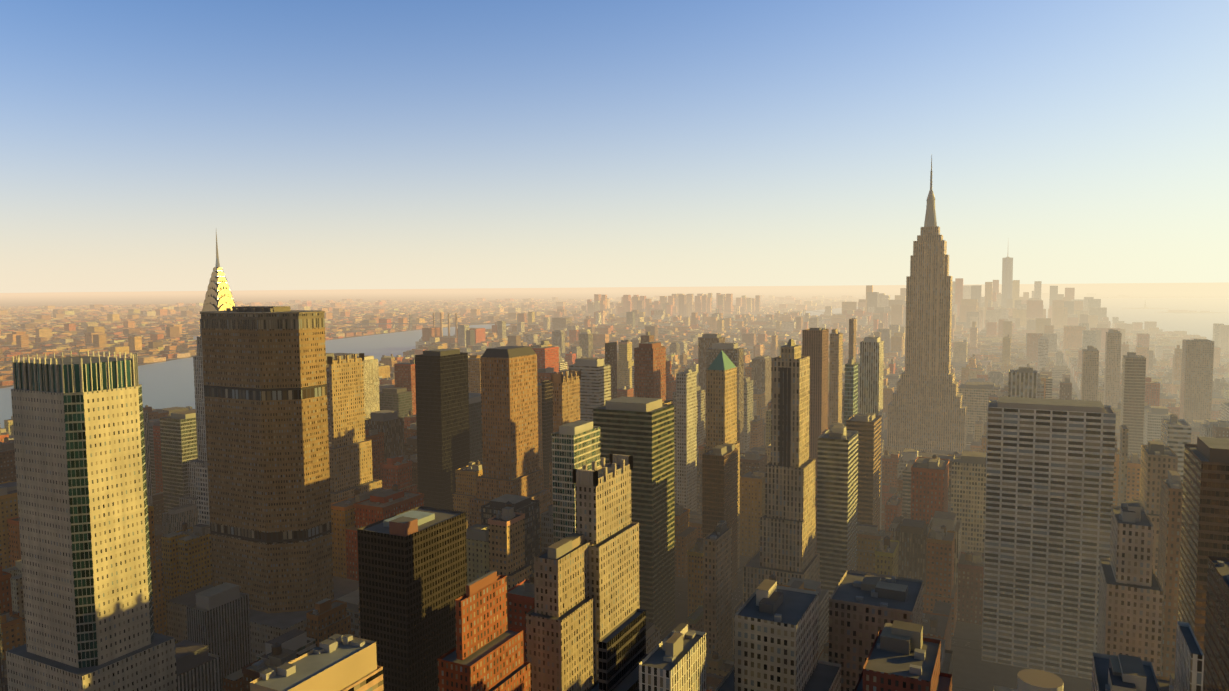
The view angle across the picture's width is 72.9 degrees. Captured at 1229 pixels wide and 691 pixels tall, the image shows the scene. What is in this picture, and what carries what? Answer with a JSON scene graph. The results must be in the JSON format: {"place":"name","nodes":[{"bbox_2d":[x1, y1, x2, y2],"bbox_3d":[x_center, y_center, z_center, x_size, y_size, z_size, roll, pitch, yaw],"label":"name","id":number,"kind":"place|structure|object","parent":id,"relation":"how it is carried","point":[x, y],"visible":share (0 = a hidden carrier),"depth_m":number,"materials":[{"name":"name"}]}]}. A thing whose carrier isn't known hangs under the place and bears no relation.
{"place":"outdoors","nodes":[
{"label":"outdoors","id":0,"kind":"place"},
{"bbox_2d":[0,314,819,427],"bbox_3d":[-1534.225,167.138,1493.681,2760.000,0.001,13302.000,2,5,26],"label":"river","id":1,"kind":"structure","parent":0,"point":[167,384],"depth_m":2717.53,"materials":[{"name":"blue"}]},
{"bbox_2d":[0,282,1228,690],"bbox_3d":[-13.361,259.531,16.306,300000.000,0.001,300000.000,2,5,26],"label":"ground","id":2,"kind":"structure","parent":0,"point":[264,296],"depth_m":29794.60,"materials":[{"name":"beige"}]},
{"bbox_2d":[6,351,176,690],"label":"skyscraper","id":3,"kind":"structure","parent":2,"relation":"on","point":[79,443],"depth_m":365.76,"materials":[{"name":"concrete"}]},
{"bbox_2d":[179,232,234,505],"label":"skyscraper","id":4,"kind":"structure","parent":2,"relation":"on","point":[218,296],"depth_m":798.83,"materials":[{"name":"metal"}]},
{"bbox_2d":[166,306,358,661],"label":"skyscraper","id":5,"kind":"structure","parent":2,"relation":"on","point":[265,398],"depth_m":571.44,"materials":[{"name":"concrete"}]},
{"bbox_2d":[250,634,383,690],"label":"building","id":6,"kind":"structure","parent":2,"relation":"on","point":[339,662],"depth_m":291.46,"materials":[{"name":"concrete"}]},
{"bbox_2d":[327,353,381,502],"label":"skyscraper","id":7,"kind":"structure","parent":2,"relation":"on","point":[350,458],"depth_m":766.29,"materials":[{"name":"brick"}]},
{"bbox_2d":[357,506,466,690],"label":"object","id":8,"kind":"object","parent":2,"relation":"on","point":[412,567],"visible":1,"depth_m":429.20,"materials":[{"name":"metal"}]},
{"bbox_2d":[415,349,469,509],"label":"skyscraper","id":9,"kind":"structure","parent":2,"relation":"on","point":[442,414],"depth_m":823.50,"materials":[{"name":"metal"}]},
{"bbox_2d":[343,314,583,329],"bbox_3d":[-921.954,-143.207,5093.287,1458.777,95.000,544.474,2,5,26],"label":"williamsburg bridge","id":10,"kind":"structure","parent":2,"relation":"on","point":[411,319],"depth_m":5117.75,"materials":[{"name":"metal"}]},
{"bbox_2d":[438,570,530,690],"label":"high-rise building","id":11,"kind":"structure","parent":2,"relation":"on","point":[486,653],"depth_m":340.24,"materials":[{"name":"brick"}]},
{"bbox_2d":[469,346,551,526],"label":"high-rise building","id":12,"kind":"structure","parent":2,"relation":"on","point":[509,416],"depth_m":723.77,"materials":[{"name":"brick"}]},
{"bbox_2d":[541,380,552,487],"bbox_3d":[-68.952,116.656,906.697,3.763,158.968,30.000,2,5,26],"label":"building","id":13,"kind":"structure","parent":2,"relation":"on","point":[547,408],"depth_m":894.79,"materials":[{"name":"metal"}]},
{"bbox_2d":[526,533,595,690],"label":"high-rise building","id":14,"kind":"structure","parent":2,"relation":"on","point":[560,636],"depth_m":383.30,"materials":[{"name":"stone"}]},
{"bbox_2d":[549,370,580,503],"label":"gothic tower","id":15,"kind":"structure","parent":2,"relation":"on","point":[566,399],"depth_m":792.05,"materials":[{"name":"stone"}]},
{"bbox_2d":[552,420,600,543],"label":"building","id":16,"kind":"structure","parent":2,"relation":"on","point":[575,444],"depth_m":510.77,"materials":[{"name":"concrete"}]},
{"bbox_2d":[0,358,1174,690],"bbox_3d":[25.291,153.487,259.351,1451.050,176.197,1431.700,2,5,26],"label":"city buildings","id":17,"kind":"structure","parent":2,"relation":"on","point":[932,520],"depth_m":640.20,"materials":[{"name":"concrete"}]},
{"bbox_2d":[573,454,638,680],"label":"gothic tower","id":18,"kind":"structure","parent":2,"relation":"on","point":[607,526],"depth_m":415.49,"materials":[{"name":"stone"}]},
{"bbox_2d":[0,330,1228,522],"bbox_3d":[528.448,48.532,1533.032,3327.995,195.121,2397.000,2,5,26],"label":"city buildings","id":19,"kind":"structure","parent":2,"relation":"on","point":[389,382],"depth_m":1284.46,"materials":[{"name":"concrete"}]},
{"bbox_2d":[0,293,1228,385],"bbox_3d":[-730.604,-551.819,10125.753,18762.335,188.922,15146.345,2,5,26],"label":"distant buildings","id":20,"kind":"structure","parent":2,"relation":"on","point":[49,331],"depth_m":6956.28,"materials":[{"name":"concrete"}]},
{"bbox_2d":[587,608,647,690],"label":"building","id":21,"kind":"structure","parent":2,"relation":"on","point":[622,654],"depth_m":312.03,"materials":[{"name":"metal"}]},
{"bbox_2d":[156,350,1091,690],"bbox_3d":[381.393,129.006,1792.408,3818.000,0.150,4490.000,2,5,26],"label":"pavement blocks","id":22,"kind":"structure","parent":2,"relation":"on","point":[970,670],"depth_m":563.68,"materials":[{"name":"concrete"}]},
{"bbox_2d":[593,396,674,635],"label":"building","id":23,"kind":"structure","parent":2,"relation":"on","point":[640,430],"depth_m":606.38,"materials":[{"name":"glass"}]},
{"bbox_2d":[634,342,665,400],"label":"red tower","id":24,"kind":"structure","parent":2,"relation":"on","point":[649,369],"depth_m":936.79,"materials":[{"name":"brick"}]},
{"bbox_2d":[662,400,672,404],"bbox_3d":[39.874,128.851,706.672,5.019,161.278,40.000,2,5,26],"label":"building","id":25,"kind":"structure","parent":2,"relation":"on","point":[667,402],"depth_m":713.13,"materials":[{"name":"metal"}]},
{"bbox_2d":[639,623,705,690],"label":"white tower","id":26,"kind":"structure","parent":2,"relation":"on","point":[674,659],"depth_m":289.00,"materials":[{"name":"concrete"}]},
{"bbox_2d":[676,369,696,511],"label":"grey tower","id":27,"kind":"structure","parent":2,"relation":"on","point":[686,415],"depth_m":892.18,"materials":[{"name":"concrete"}]},
{"bbox_2d":[615,308,757,317],"bbox_3d":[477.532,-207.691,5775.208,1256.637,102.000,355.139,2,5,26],"label":"manhattan bridge","id":28,"kind":"structure","parent":2,"relation":"on","point":[675,315],"depth_m":5834.65,"materials":[{"name":"metal"}]},
{"bbox_2d":[703,520,731,658],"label":"tan tower","id":29,"kind":"structure","parent":2,"relation":"on","point":[717,585],"depth_m":514.02,"materials":[{"name":"concrete"}]},
{"bbox_2d":[702,443,737,591],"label":"building","id":30,"kind":"structure","parent":2,"relation":"on","point":[719,482],"depth_m":687.75,"materials":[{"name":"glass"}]},
{"bbox_2d":[703,350,739,567],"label":"high-rise building","id":31,"kind":"structure","parent":2,"relation":"on","point":[721,399],"depth_m":732.74,"materials":[{"name":"stone"}]},
{"bbox_2d":[698,309,832,316],"bbox_3d":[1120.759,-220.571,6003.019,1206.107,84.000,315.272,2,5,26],"label":"brooklyn bridge","id":32,"kind":"structure","parent":2,"relation":"on","point":[756,313],"depth_m":6165.02,"materials":[{"name":"metal"}]},
{"bbox_2d":[733,339,819,653],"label":"skyscraper","id":33,"kind":"structure","parent":2,"relation":"on","point":[785,553],"depth_m":575.09,"materials":[{"name":"stone"}]},
{"bbox_2d":[715,579,840,690],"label":"building","id":34,"kind":"structure","parent":2,"relation":"on","point":[775,637],"depth_m":324.95,"materials":[{"name":"concrete"}]},
{"bbox_2d":[802,328,828,475],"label":"dark brown tower","id":35,"kind":"structure","parent":2,"relation":"on","point":[815,344],"depth_m":956.21,"materials":[{"name":"metal"}]},
{"bbox_2d":[403,292,1228,368],"bbox_3d":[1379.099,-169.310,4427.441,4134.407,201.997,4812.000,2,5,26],"label":"distant buildings","id":36,"kind":"structure","parent":2,"relation":"on","point":[1071,327],"depth_m":3896.40,"materials":[{"name":"concrete"}]},
{"bbox_2d":[829,329,842,426],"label":"high-rise building","id":37,"kind":"structure","parent":2,"relation":"on","point":[835,373],"depth_m":1052.48,"materials":[{"name":"concrete"}]},
{"bbox_2d":[817,425,857,632],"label":"building","id":38,"kind":"structure","parent":2,"relation":"on","point":[837,483],"depth_m":615.09,"materials":[{"name":"concrete"}]},
{"bbox_2d":[844,357,857,425],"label":"high-rise building","id":39,"kind":"structure","parent":2,"relation":"on","point":[851,391],"depth_m":806.05,"materials":[{"name":"concrete"}]},
{"bbox_2d":[849,318,855,361],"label":"high-rise building","id":40,"kind":"structure","parent":2,"relation":"on","point":[852,337],"depth_m":1237.06,"materials":[{"name":"concrete"}]},
{"bbox_2d":[846,413,880,529],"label":"building","id":41,"kind":"structure","parent":2,"relation":"on","point":[867,426],"depth_m":712.43,"materials":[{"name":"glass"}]},
{"bbox_2d":[859,337,883,529],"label":"high-rise building","id":42,"kind":"structure","parent":2,"relation":"on","point":[871,373],"depth_m":845.43,"materials":[{"name":"concrete"}]},
{"bbox_2d":[828,569,922,690],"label":"building","id":43,"kind":"structure","parent":2,"relation":"on","point":[864,607],"depth_m":352.24,"materials":[{"name":"concrete"}]},
{"bbox_2d":[854,620,951,690],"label":"building","id":44,"kind":"structure","parent":2,"relation":"on","point":[903,656],"depth_m":282.96,"materials":[{"name":"brick"}]},
{"bbox_2d":[884,156,969,453],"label":"skyscraper","id":45,"kind":"structure","parent":2,"relation":"on","point":[926,410],"depth_m":1183.48,"materials":[{"name":"stone"}]},
{"bbox_2d":[866,278,1074,319],"bbox_3d":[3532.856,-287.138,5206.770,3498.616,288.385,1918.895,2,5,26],"label":"distant buildings","id":46,"kind":"structure","parent":2,"relation":"on","point":[959,289],"depth_m":5102.30,"materials":[{"name":"concrete"}]},
{"bbox_2d":[1001,256,1012,307],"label":"skyscraper","id":47,"kind":"structure","parent":2,"relation":"on","point":[1007,272],"depth_m":5240.73,"materials":[{"name":"metal"}]},
{"bbox_2d":[1008,367,1037,397],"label":"building","id":48,"kind":"structure","parent":2,"relation":"on","point":[1022,382],"depth_m":881.35,"materials":[{"name":"concrete"}]},
{"bbox_2d":[993,669,1063,690],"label":"building","id":49,"kind":"structure","parent":2,"relation":"on","point":[1033,680],"depth_m":200.83,"materials":[{"name":"concrete"}]},
{"bbox_2d":[982,397,1115,679],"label":"high-rise building","id":50,"kind":"structure","parent":2,"relation":"on","point":[1049,482],"depth_m":551.33,"materials":[{"name":"concrete"}]},
{"bbox_2d":[1081,346,1098,400],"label":"stepped tower","id":51,"kind":"structure","parent":2,"relation":"on","point":[1089,373],"depth_m":1286.48,"materials":[{"name":"concrete"}]},
{"bbox_2d":[1103,329,1121,406],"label":"tall tower","id":52,"kind":"structure","parent":2,"relation":"on","point":[1112,367],"depth_m":1442.78,"materials":[{"name":"concrete"}]},
{"bbox_2d":[1118,425,1128,505],"bbox_3d":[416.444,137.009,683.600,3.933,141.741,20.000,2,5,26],"label":"thin tower","id":53,"kind":"structure","parent":2,"relation":"on","point":[1123,459],"depth_m":672.86,"materials":[{"name":"concrete"}]},
{"bbox_2d":[1091,652,1159,690],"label":"tower mechanical roof","id":54,"kind":"structure","parent":2,"relation":"on","point":[1120,672],"depth_m":236.38,"materials":[{"name":"metal"}]},
{"bbox_2d":[1097,500,1162,675],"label":"building","id":55,"kind":"structure","parent":2,"relation":"on","point":[1130,606],"depth_m":390.14,"materials":[{"name":"stone"}]},
{"bbox_2d":[1119,352,1145,456],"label":"skyscraper","id":56,"kind":"structure","parent":2,"relation":"on","point":[1133,391],"depth_m":1086.03,"materials":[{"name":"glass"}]},
{"bbox_2d":[1131,441,1177,576],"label":"building","id":57,"kind":"structure","parent":2,"relation":"on","point":[1159,460],"depth_m":502.13,"materials":[{"name":"concrete"}]},
{"bbox_2d":[1157,470,1182,677],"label":"brown tower","id":58,"kind":"structure","parent":2,"relation":"on","point":[1170,518],"depth_m":453.07,"materials":[{"name":"concrete"}]},
{"bbox_2d":[1161,414,1190,482],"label":"building","id":59,"kind":"structure","parent":2,"relation":"on","point":[1175,434],"depth_m":645.06,"materials":[{"name":"concrete"}]},
{"bbox_2d":[1174,621,1203,690],"bbox_3d":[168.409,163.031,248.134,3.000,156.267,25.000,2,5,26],"label":"slim white tower","id":60,"kind":"structure","parent":2,"relation":"on","point":[1189,664],"depth_m":240.35,"materials":[{"name":"concrete"}]},
{"bbox_2d":[1179,339,1213,422],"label":"skyscraper","id":61,"kind":"structure","parent":2,"relation":"on","point":[1196,379],"depth_m":1210.61,"materials":[{"name":"concrete"}]},
{"bbox_2d":[1177,436,1228,653],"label":"skyscraper","id":62,"kind":"structure","parent":2,"relation":"on","point":[1205,518],"depth_m":374.05,"materials":[{"name":"concrete"}]},
{"bbox_2d":[1203,556,1228,690],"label":"building","id":63,"kind":"structure","parent":2,"relation":"on","point":[1216,659],"depth_m":265.11,"materials":[{"name":"metal"}]},
{"bbox_2d":[0,0,1228,292],"label":"sky","id":64,"kind":"structure","parent":0,"point":[323,144],"materials":[{"name":"blue"}]},
{"bbox_2d":[166,384,1080,690],"bbox_3d":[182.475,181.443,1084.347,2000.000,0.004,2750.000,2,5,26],"label":"roads","id":65,"kind":"structure","parent":0,"point":[736,594],"depth_m":682.82,"materials":[{"name":"grey asphalt"}]},
{"bbox_2d":[781,296,1228,340],"bbox_3d":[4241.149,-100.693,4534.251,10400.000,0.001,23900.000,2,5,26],"label":"bay water","id":66,"kind":"structure","parent":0,"point":[1201,324],"depth_m":7159.28,"materials":[{"name":"beige liquid"}]},
{"bbox_2d":[421,301,1223,343],"bbox_3d":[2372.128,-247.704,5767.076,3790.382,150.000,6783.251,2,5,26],"label":"harbour islands and stacks","id":67,"kind":"object","parent":66,"relation":"on","point":[450,339],"visible":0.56,"depth_m":3590.75,"materials":[{"name":"metal"}]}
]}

